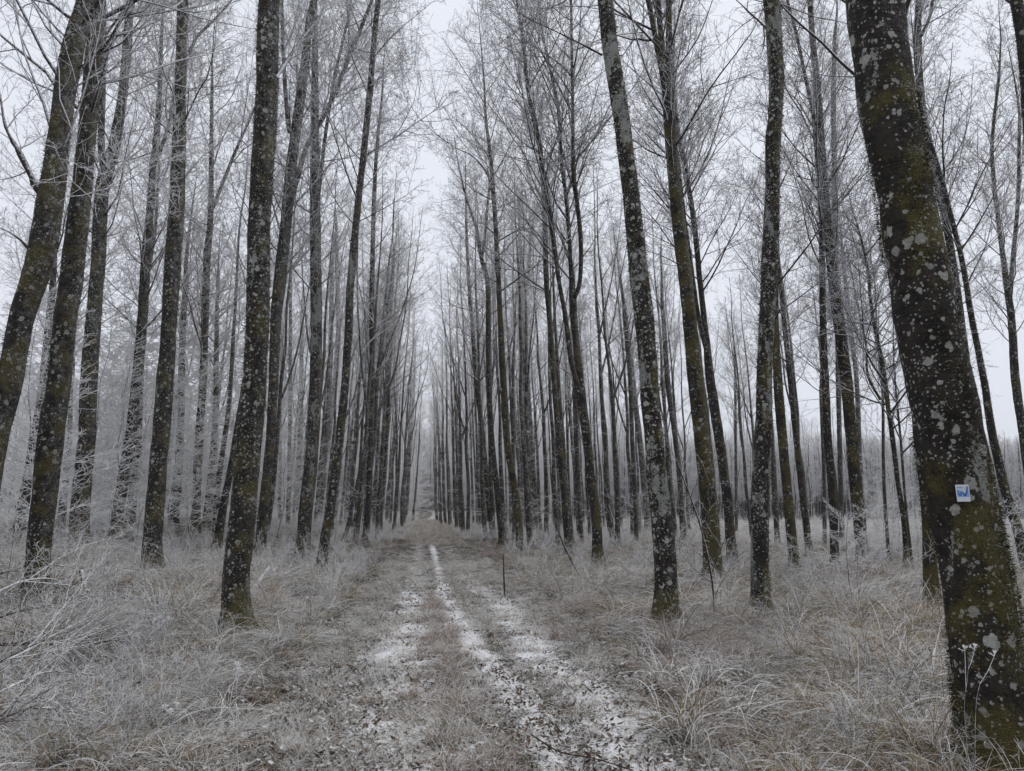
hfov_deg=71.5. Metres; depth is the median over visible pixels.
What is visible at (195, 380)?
frosted sapling
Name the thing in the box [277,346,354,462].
forest tree
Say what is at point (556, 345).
forest tree
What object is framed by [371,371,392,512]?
forest tree
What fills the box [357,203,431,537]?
forest tree
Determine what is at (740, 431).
forest tree
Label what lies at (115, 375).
frosted sapling
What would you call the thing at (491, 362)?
forest tree
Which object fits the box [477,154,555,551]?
forest tree
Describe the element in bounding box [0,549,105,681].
fallen branch
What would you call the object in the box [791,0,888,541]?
forest tree
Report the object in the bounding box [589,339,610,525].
forest tree
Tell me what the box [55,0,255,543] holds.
forest tree
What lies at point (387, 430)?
forest tree
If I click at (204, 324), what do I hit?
forest tree
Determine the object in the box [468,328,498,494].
forest tree
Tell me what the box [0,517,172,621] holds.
fallen branch
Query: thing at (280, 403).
forest tree
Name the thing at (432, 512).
lane
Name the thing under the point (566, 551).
fallen branch
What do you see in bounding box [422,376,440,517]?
forest tree
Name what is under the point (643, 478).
forest tree
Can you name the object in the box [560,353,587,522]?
forest tree
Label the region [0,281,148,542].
frosted sapling
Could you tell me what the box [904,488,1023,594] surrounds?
frosted shrub
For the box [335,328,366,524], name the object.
forest tree
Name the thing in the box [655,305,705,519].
forest tree
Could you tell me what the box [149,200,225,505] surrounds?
forest tree
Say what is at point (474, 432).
forest tree
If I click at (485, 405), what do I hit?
forest tree
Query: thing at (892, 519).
frosted shrub
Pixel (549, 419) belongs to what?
forest tree
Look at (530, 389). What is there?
forest tree
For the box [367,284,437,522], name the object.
forest tree
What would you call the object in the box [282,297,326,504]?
forest tree
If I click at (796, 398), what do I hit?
forest tree
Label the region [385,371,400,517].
forest tree
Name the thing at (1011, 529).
frosted shrub
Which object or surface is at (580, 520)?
forest tree
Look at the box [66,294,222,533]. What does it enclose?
frosted sapling
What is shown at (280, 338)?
forest tree
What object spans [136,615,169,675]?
frosted stalk
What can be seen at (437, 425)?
forest tree
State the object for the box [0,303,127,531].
frosted sapling
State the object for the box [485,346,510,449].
forest tree
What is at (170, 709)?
frosted stalk
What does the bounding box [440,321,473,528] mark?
forest tree
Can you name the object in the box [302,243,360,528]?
forest tree
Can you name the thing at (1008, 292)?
forest tree
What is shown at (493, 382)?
forest tree
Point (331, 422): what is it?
forest tree
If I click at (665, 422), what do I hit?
forest tree
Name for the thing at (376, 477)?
forest tree
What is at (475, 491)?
forest tree
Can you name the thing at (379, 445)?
forest tree
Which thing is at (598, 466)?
forest tree
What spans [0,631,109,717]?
fallen branch
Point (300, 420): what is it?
frosted sapling
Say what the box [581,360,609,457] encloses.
forest tree
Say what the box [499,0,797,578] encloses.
forest tree
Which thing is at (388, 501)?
forest tree
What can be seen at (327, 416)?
forest tree
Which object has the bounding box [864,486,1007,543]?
frosted shrub
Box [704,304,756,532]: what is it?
forest tree
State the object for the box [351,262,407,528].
forest tree
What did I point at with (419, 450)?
forest tree
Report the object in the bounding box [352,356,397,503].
forest tree
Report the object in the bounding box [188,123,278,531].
forest tree
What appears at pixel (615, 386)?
forest tree
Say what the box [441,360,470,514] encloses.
forest tree
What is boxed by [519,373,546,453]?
forest tree
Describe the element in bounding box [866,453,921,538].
frosted sapling
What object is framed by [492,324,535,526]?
forest tree
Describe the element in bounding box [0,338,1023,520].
distant woodland
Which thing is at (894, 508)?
frosted shrub
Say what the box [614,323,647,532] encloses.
forest tree
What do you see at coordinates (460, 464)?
forest tree
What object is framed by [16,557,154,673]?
fallen branch
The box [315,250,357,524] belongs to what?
forest tree
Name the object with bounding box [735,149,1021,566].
forest tree
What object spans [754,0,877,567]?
forest tree
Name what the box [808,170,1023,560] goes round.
forest tree
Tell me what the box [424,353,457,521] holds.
forest tree
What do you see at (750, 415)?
forest tree
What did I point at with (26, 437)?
frosted sapling
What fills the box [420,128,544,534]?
forest tree
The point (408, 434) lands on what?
forest tree
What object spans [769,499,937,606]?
frosted shrub
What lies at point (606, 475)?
forest tree
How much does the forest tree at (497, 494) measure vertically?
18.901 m
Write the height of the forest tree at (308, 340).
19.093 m
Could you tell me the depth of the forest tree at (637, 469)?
56.97 m
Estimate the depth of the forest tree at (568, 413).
46.14 m
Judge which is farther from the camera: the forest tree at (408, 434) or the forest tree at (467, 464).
the forest tree at (408, 434)
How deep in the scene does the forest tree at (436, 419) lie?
66.02 m
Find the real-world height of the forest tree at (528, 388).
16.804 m
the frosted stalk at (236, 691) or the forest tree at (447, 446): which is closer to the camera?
the frosted stalk at (236, 691)
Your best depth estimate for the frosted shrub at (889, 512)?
29.85 m
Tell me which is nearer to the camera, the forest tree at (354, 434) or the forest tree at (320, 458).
the forest tree at (320, 458)
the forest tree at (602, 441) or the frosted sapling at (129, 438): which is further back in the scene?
the forest tree at (602, 441)
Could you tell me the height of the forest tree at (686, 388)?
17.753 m
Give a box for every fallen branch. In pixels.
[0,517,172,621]
[0,530,104,590]
[0,532,160,680]
[0,544,131,662]
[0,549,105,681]
[0,602,132,662]
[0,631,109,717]
[0,664,107,751]
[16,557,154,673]
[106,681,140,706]
[109,568,193,608]
[250,562,274,590]
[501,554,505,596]
[531,734,631,769]
[544,520,579,574]
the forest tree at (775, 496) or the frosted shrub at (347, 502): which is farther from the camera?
the frosted shrub at (347, 502)
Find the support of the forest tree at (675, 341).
on the ground at (522, 654)
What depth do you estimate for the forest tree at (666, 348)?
35.06 m
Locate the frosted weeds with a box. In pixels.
[0,500,1023,770]
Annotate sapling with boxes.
[0,260,143,537]
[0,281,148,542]
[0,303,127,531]
[0,344,114,506]
[8,302,212,524]
[57,347,150,506]
[60,302,201,536]
[64,318,224,530]
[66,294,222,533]
[70,292,228,527]
[92,346,263,542]
[92,359,206,507]
[96,312,234,521]
[124,320,260,524]
[148,321,301,521]
[167,342,301,512]
[188,366,307,500]
[257,378,330,517]
[257,397,341,536]
[626,420,751,614]
[848,453,906,533]
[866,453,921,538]
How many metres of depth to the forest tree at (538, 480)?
47.32 m
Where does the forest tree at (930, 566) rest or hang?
on the ground at (522, 654)
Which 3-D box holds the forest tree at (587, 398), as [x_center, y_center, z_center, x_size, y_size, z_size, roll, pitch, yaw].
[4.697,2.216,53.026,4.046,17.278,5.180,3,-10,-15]
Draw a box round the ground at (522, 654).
[0,468,1022,770]
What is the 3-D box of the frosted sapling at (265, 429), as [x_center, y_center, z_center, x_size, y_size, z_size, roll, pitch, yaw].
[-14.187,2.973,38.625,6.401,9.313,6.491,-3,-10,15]
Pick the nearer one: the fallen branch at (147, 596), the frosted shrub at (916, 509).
the fallen branch at (147, 596)
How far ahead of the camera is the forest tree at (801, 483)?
27.05 m
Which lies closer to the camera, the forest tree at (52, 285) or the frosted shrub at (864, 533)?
the frosted shrub at (864, 533)
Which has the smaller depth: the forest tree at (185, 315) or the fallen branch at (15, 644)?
the fallen branch at (15, 644)
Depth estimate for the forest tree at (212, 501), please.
33.25 m
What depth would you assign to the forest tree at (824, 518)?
34.29 m
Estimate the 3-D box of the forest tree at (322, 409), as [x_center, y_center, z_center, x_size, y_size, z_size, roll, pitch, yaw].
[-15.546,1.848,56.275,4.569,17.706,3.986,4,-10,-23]
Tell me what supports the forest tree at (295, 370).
on the ground at (522, 654)
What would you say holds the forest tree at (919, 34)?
on the ground at (522, 654)
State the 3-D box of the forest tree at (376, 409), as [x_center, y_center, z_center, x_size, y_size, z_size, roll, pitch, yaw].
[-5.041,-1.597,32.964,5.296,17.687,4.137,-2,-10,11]
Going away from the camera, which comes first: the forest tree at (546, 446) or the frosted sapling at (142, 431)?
the frosted sapling at (142, 431)
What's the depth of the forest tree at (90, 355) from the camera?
19.35 m
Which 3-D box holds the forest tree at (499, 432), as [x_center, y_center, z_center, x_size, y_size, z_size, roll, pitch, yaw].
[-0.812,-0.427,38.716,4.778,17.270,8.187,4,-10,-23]
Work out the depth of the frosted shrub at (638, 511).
38.44 m
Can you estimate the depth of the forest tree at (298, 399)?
51.10 m
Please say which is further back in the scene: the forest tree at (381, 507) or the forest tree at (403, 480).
the forest tree at (403, 480)
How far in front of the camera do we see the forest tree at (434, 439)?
81.24 m
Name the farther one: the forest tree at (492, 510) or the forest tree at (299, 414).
the forest tree at (299, 414)
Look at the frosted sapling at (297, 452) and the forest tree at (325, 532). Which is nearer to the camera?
the forest tree at (325, 532)
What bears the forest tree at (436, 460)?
on the ground at (522, 654)
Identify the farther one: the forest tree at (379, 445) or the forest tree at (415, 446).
the forest tree at (415, 446)
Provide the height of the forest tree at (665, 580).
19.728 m
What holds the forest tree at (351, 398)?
on the ground at (522, 654)
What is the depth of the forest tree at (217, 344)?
30.74 m
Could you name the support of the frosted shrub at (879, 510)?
on the ground at (522, 654)
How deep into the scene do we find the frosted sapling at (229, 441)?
29.25 m
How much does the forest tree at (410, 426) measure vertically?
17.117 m
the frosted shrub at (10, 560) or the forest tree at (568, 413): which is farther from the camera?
the forest tree at (568, 413)
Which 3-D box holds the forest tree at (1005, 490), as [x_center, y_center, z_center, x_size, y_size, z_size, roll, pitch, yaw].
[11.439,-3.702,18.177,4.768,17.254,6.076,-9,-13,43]
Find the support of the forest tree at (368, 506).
on the ground at (522, 654)
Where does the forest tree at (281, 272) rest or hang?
on the ground at (522, 654)
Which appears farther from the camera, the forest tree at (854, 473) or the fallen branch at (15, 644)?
the forest tree at (854, 473)
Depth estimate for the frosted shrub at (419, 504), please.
88.06 m
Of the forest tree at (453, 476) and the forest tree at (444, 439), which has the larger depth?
the forest tree at (444, 439)
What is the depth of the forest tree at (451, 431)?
72.10 m
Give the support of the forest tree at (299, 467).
on the ground at (522, 654)
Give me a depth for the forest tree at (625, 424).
68.23 m
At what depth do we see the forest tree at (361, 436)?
38.78 m
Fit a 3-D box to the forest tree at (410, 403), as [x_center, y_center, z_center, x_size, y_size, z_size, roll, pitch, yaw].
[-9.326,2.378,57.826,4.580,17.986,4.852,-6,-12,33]
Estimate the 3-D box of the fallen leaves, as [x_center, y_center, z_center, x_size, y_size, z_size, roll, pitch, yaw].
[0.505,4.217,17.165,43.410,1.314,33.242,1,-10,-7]
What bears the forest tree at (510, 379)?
on the ground at (522, 654)
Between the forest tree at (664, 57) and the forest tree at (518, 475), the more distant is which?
the forest tree at (518, 475)
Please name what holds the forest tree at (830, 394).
on the ground at (522, 654)
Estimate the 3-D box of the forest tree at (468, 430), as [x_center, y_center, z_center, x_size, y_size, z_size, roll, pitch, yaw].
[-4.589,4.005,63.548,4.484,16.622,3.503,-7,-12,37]
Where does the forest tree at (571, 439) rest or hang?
on the ground at (522, 654)
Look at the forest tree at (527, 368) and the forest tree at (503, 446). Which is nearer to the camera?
the forest tree at (527, 368)
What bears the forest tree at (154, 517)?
on the ground at (522, 654)
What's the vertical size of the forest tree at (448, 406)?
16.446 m
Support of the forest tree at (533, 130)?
on the ground at (522, 654)
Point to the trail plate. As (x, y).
(962, 493)
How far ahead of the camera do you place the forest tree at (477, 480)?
51.55 m
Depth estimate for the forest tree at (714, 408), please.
22.29 m
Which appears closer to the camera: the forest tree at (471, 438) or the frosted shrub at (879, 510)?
the frosted shrub at (879, 510)
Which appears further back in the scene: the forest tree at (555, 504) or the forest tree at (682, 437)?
the forest tree at (682, 437)
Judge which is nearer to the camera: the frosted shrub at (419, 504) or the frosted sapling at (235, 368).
the frosted sapling at (235, 368)
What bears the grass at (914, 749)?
on the ground at (522, 654)
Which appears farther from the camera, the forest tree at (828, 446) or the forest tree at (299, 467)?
the forest tree at (299, 467)
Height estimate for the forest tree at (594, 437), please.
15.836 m
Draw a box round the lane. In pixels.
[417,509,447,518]
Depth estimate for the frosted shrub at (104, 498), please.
14.76 m
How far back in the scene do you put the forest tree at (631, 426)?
35.38 m
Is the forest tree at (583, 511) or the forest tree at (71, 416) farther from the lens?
the forest tree at (583, 511)
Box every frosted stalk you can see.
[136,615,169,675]
[161,701,195,770]
[234,661,242,764]
[958,643,976,770]
[974,649,996,770]
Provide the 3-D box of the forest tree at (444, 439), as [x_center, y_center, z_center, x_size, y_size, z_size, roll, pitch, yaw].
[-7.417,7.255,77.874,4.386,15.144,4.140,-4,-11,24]
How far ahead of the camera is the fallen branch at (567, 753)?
4.50 m
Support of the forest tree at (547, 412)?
on the ground at (522, 654)
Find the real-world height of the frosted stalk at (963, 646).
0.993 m
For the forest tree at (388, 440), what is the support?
on the ground at (522, 654)
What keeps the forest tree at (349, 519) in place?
on the ground at (522, 654)
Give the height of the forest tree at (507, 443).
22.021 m
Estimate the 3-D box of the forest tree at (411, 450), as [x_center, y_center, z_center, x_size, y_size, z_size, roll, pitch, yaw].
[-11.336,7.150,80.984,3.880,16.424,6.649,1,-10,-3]
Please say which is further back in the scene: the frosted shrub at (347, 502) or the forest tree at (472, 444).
the forest tree at (472, 444)
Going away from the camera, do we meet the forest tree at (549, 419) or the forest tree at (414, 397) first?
the forest tree at (549, 419)
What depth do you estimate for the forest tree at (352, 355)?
34.20 m
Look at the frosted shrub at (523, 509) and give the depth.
38.38 m
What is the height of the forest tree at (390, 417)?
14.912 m
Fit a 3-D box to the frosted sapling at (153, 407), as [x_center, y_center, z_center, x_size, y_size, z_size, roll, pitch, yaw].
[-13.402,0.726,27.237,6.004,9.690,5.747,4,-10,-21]
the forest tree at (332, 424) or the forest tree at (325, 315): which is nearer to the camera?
the forest tree at (325, 315)
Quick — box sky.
[0,0,1023,472]
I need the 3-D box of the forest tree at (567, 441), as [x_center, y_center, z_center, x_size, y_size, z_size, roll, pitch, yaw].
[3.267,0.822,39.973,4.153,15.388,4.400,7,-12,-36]
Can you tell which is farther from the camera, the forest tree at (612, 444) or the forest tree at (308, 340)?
the forest tree at (612, 444)
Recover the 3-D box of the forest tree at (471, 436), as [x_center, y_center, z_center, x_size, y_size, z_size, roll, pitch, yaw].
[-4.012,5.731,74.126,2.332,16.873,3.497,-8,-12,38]
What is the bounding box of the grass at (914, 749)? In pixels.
[0,505,1023,770]
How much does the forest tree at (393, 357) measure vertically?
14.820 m
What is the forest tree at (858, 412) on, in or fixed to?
on the ground at (522, 654)
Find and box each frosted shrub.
[0,495,29,582]
[2,483,137,557]
[54,476,210,556]
[283,483,383,532]
[337,481,363,525]
[408,495,437,516]
[465,489,476,525]
[495,487,552,532]
[603,484,688,531]
[650,491,736,530]
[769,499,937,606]
[794,494,814,529]
[807,493,919,569]
[827,490,921,546]
[833,523,886,602]
[848,486,921,534]
[850,488,896,532]
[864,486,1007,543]
[868,490,901,546]
[899,499,921,556]
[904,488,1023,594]
[1004,499,1023,557]
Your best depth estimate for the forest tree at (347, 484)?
55.94 m
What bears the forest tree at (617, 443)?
on the ground at (522, 654)
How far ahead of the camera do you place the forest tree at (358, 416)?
41.19 m
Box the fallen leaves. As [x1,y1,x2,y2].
[0,529,1016,770]
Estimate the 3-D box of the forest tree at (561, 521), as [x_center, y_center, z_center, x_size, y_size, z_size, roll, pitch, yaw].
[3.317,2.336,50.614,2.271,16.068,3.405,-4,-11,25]
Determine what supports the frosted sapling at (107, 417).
on the ground at (522, 654)
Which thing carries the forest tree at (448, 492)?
on the ground at (522, 654)
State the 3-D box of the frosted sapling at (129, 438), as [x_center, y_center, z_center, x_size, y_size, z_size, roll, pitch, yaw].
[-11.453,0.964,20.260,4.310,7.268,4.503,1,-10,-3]
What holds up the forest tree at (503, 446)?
on the ground at (522, 654)
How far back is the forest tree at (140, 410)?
23.96 m
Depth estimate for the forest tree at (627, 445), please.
41.30 m
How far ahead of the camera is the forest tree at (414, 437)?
64.06 m
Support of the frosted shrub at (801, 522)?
on the ground at (522, 654)
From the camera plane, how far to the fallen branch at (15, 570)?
11.66 m
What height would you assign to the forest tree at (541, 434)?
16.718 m
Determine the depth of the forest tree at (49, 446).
11.76 m
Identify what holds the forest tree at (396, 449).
on the ground at (522, 654)
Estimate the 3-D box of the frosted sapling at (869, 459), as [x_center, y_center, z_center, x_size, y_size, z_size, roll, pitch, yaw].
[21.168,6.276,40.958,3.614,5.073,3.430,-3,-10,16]
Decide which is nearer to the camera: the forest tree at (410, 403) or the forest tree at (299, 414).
the forest tree at (299, 414)
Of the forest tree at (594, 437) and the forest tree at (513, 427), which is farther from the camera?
the forest tree at (594, 437)
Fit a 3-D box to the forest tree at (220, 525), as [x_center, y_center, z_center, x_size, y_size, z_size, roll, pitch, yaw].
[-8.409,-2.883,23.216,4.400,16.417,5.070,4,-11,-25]
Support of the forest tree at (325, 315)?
on the ground at (522, 654)
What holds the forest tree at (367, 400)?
on the ground at (522, 654)
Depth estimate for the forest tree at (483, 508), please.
34.25 m
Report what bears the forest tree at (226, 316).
on the ground at (522, 654)
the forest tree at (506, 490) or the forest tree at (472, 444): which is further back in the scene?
the forest tree at (472, 444)
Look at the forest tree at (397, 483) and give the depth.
43.76 m
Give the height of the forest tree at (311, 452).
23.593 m
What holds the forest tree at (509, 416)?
on the ground at (522, 654)
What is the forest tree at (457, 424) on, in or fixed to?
on the ground at (522, 654)
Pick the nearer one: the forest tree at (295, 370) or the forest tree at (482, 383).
the forest tree at (295, 370)
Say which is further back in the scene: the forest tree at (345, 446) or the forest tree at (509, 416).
the forest tree at (345, 446)
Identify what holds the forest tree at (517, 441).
on the ground at (522, 654)
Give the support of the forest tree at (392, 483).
on the ground at (522, 654)
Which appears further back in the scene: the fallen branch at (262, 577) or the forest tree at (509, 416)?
the forest tree at (509, 416)
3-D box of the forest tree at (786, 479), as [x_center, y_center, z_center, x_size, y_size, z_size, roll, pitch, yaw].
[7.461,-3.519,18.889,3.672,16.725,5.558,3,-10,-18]
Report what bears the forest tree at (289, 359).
on the ground at (522, 654)
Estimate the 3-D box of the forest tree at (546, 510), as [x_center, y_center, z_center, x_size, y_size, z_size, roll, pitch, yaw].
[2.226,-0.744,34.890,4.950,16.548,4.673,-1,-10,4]
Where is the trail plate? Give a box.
[955,485,970,501]
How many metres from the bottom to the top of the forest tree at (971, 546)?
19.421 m
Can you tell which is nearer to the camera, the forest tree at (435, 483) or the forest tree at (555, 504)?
the forest tree at (555, 504)
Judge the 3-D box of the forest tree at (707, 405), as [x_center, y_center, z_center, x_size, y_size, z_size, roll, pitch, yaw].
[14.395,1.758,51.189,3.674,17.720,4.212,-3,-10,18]
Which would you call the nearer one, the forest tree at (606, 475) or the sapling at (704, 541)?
the sapling at (704, 541)
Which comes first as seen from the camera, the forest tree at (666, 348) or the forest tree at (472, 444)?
the forest tree at (666, 348)
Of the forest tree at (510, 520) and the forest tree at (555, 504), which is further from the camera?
the forest tree at (510, 520)
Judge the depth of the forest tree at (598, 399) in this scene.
43.94 m
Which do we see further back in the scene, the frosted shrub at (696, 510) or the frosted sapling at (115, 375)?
the frosted shrub at (696, 510)
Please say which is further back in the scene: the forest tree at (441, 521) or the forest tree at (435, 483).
the forest tree at (435, 483)
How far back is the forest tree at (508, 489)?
78.10 m
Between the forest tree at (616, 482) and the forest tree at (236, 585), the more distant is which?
the forest tree at (616, 482)
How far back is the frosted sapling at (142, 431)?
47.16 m
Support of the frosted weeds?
on the ground at (522, 654)
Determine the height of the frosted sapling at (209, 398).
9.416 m
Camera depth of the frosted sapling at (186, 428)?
23.92 m
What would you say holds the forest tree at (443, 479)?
on the ground at (522, 654)
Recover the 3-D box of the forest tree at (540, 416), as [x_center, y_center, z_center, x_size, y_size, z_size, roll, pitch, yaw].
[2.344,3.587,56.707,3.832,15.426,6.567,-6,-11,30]
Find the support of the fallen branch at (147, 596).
on the ground at (522, 654)
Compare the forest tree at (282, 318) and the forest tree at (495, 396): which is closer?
the forest tree at (282, 318)
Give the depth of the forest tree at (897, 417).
19.65 m
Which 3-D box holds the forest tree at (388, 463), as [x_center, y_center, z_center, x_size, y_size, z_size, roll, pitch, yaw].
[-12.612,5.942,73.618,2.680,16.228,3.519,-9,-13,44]
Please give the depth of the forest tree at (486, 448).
60.26 m
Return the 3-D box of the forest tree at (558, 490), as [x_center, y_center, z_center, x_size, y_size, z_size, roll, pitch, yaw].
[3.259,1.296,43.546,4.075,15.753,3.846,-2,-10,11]
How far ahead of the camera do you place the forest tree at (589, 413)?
61.77 m
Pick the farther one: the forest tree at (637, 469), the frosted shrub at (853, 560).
the forest tree at (637, 469)
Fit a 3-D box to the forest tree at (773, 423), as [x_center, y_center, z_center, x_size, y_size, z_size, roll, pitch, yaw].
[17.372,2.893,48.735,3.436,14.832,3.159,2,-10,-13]
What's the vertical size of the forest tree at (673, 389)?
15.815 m
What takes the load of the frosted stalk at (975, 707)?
on the ground at (522, 654)
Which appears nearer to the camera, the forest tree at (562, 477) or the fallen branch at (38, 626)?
the fallen branch at (38, 626)
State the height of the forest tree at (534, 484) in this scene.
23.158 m
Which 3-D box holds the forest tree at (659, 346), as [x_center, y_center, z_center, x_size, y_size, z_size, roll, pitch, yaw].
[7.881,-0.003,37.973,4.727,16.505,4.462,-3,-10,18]
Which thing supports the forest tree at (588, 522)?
on the ground at (522, 654)
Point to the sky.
(999, 379)
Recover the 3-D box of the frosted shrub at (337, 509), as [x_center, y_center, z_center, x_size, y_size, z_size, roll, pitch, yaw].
[-7.851,5.679,32.566,4.106,2.729,3.780,-8,-13,40]
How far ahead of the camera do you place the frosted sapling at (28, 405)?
19.52 m
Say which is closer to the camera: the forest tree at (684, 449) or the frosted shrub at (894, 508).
the frosted shrub at (894, 508)
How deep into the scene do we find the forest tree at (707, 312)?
37.08 m
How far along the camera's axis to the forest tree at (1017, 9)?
10.63 m
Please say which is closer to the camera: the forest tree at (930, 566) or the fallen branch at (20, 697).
the fallen branch at (20, 697)
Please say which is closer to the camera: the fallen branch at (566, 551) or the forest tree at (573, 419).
the fallen branch at (566, 551)
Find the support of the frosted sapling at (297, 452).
on the ground at (522, 654)
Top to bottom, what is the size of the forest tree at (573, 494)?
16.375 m
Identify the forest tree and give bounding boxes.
[0,0,238,546]
[0,0,256,605]
[0,0,283,494]
[0,48,160,534]
[4,116,162,531]
[26,79,229,538]
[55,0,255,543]
[82,147,274,529]
[83,0,290,573]
[96,0,309,538]
[127,199,293,528]
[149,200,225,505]
[186,0,415,559]
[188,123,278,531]
[188,258,269,522]
[193,77,331,550]
[204,238,246,454]
[217,0,371,636]
[228,214,309,520]
[231,0,414,559]
[235,222,334,524]
[235,236,308,522]
[248,0,488,572]
[260,140,343,538]
[267,297,309,509]
[270,158,362,505]
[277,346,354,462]
[279,301,323,521]
[282,281,352,511]
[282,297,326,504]
[284,303,336,496]
[288,221,362,518]
[291,160,379,526]
[295,22,437,542]
[298,308,339,515]
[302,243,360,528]
[307,206,361,514]
[313,215,409,534]
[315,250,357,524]
[322,0,594,554]
[323,219,437,540]
[326,170,434,545]
[326,221,433,534]
[329,227,419,529]
[330,313,361,517]
[333,374,362,512]
[334,199,425,533]
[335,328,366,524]
[336,296,367,520]
[338,339,367,488]
[340,172,450,537]
[340,254,464,533]
[340,269,399,521]
[344,244,409,529]
[350,357,364,513]
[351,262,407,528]
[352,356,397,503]
[353,297,399,528]
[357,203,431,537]
[363,355,409,506]
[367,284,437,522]
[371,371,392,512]
[372,373,409,521]
[378,344,426,510]
[381,316,422,523]
[383,304,444,516]
[384,288,428,530]
[384,378,403,513]
[385,326,409,521]
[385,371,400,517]
[386,307,442,526]
[391,313,431,521]
[397,347,422,513]
[397,350,428,506]
[399,383,426,514]
[400,336,428,508]
[401,368,427,521]
[407,379,432,520]
[407,385,433,517]
[410,233,484,531]
[412,318,496,523]
[417,52,599,554]
[417,340,452,522]
[418,0,679,564]
[419,267,502,530]
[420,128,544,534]
[422,288,485,528]
[422,347,451,516]
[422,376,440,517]
[423,356,450,520]
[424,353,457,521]
[424,395,444,520]
[425,369,450,523]
[425,379,448,509]
[426,124,541,544]
[427,315,460,524]
[429,382,464,520]
[429,387,453,508]
[433,338,460,522]
[436,298,499,527]
[437,343,475,521]
[440,215,523,535]
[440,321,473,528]
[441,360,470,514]
[444,371,477,481]
[445,340,509,430]
[447,238,543,533]
[450,175,526,539]
[460,308,485,524]
[460,351,484,522]
[461,276,517,517]
[461,368,477,496]
[462,396,487,469]
[463,279,517,515]
[463,374,484,508]
[468,0,684,631]
[468,306,506,510]
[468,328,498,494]
[468,348,494,521]
[476,197,546,540]
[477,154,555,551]
[481,206,541,512]
[482,162,559,540]
[482,291,539,519]
[485,335,532,523]
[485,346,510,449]
[489,151,589,548]
[491,183,567,530]
[491,267,547,528]
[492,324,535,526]
[494,395,507,483]
[495,340,536,527]
[495,384,516,521]
[496,314,537,519]
[498,422,509,519]
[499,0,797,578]
[507,235,555,529]
[509,212,599,537]
[514,323,559,528]
[517,228,622,541]
[517,340,565,504]
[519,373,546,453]
[520,182,598,545]
[531,343,561,523]
[531,354,551,509]
[533,286,595,524]
[533,333,563,526]
[535,410,550,510]
[538,315,571,527]
[542,261,595,536]
[542,276,601,517]
[542,343,586,510]
[543,370,573,489]
[556,285,607,534]
[557,281,589,532]
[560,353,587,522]
[561,316,600,525]
[566,171,656,544]
[569,380,597,522]
[572,311,609,516]
[573,156,673,548]
[575,219,648,537]
[576,0,798,564]
[579,202,671,540]
[579,312,603,498]
[580,227,625,530]
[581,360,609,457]
[586,288,632,530]
[586,385,610,522]
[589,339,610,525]
[589,392,626,524]
[594,362,611,517]
[596,273,671,530]
[605,371,628,509]
[609,202,687,540]
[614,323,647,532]
[615,270,683,500]
[617,330,643,526]
[618,379,640,504]
[621,208,687,541]
[651,0,850,614]
[654,277,683,533]
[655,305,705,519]
[656,267,696,537]
[658,305,731,529]
[673,198,718,493]
[673,366,693,514]
[674,325,722,515]
[684,294,732,530]
[698,140,859,556]
[702,272,771,519]
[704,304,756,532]
[707,0,877,571]
[707,277,755,536]
[717,0,876,568]
[718,198,827,537]
[719,217,813,544]
[720,0,970,611]
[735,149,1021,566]
[745,329,780,511]
[747,230,880,546]
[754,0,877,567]
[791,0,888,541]
[792,193,1013,566]
[797,248,849,520]
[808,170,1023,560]
[814,202,901,510]
[816,0,1023,362]
[832,0,1023,571]
[845,0,1023,770]
[936,0,1023,472]
[1000,0,1023,203]
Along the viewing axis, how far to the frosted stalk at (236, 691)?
4.17 m
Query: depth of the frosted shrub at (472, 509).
52.36 m
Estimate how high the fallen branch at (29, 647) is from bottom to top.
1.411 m
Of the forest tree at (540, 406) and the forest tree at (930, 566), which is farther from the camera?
the forest tree at (540, 406)
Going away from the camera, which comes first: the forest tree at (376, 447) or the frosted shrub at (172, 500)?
the frosted shrub at (172, 500)
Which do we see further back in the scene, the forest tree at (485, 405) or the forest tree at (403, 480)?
the forest tree at (485, 405)
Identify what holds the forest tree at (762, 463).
on the ground at (522, 654)
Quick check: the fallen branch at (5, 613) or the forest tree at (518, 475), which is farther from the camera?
the forest tree at (518, 475)
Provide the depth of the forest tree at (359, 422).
65.94 m
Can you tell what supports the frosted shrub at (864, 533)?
on the ground at (522, 654)
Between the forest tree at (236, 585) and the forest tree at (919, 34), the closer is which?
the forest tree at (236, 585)
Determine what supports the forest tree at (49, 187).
on the ground at (522, 654)
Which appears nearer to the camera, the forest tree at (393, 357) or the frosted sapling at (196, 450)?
the frosted sapling at (196, 450)

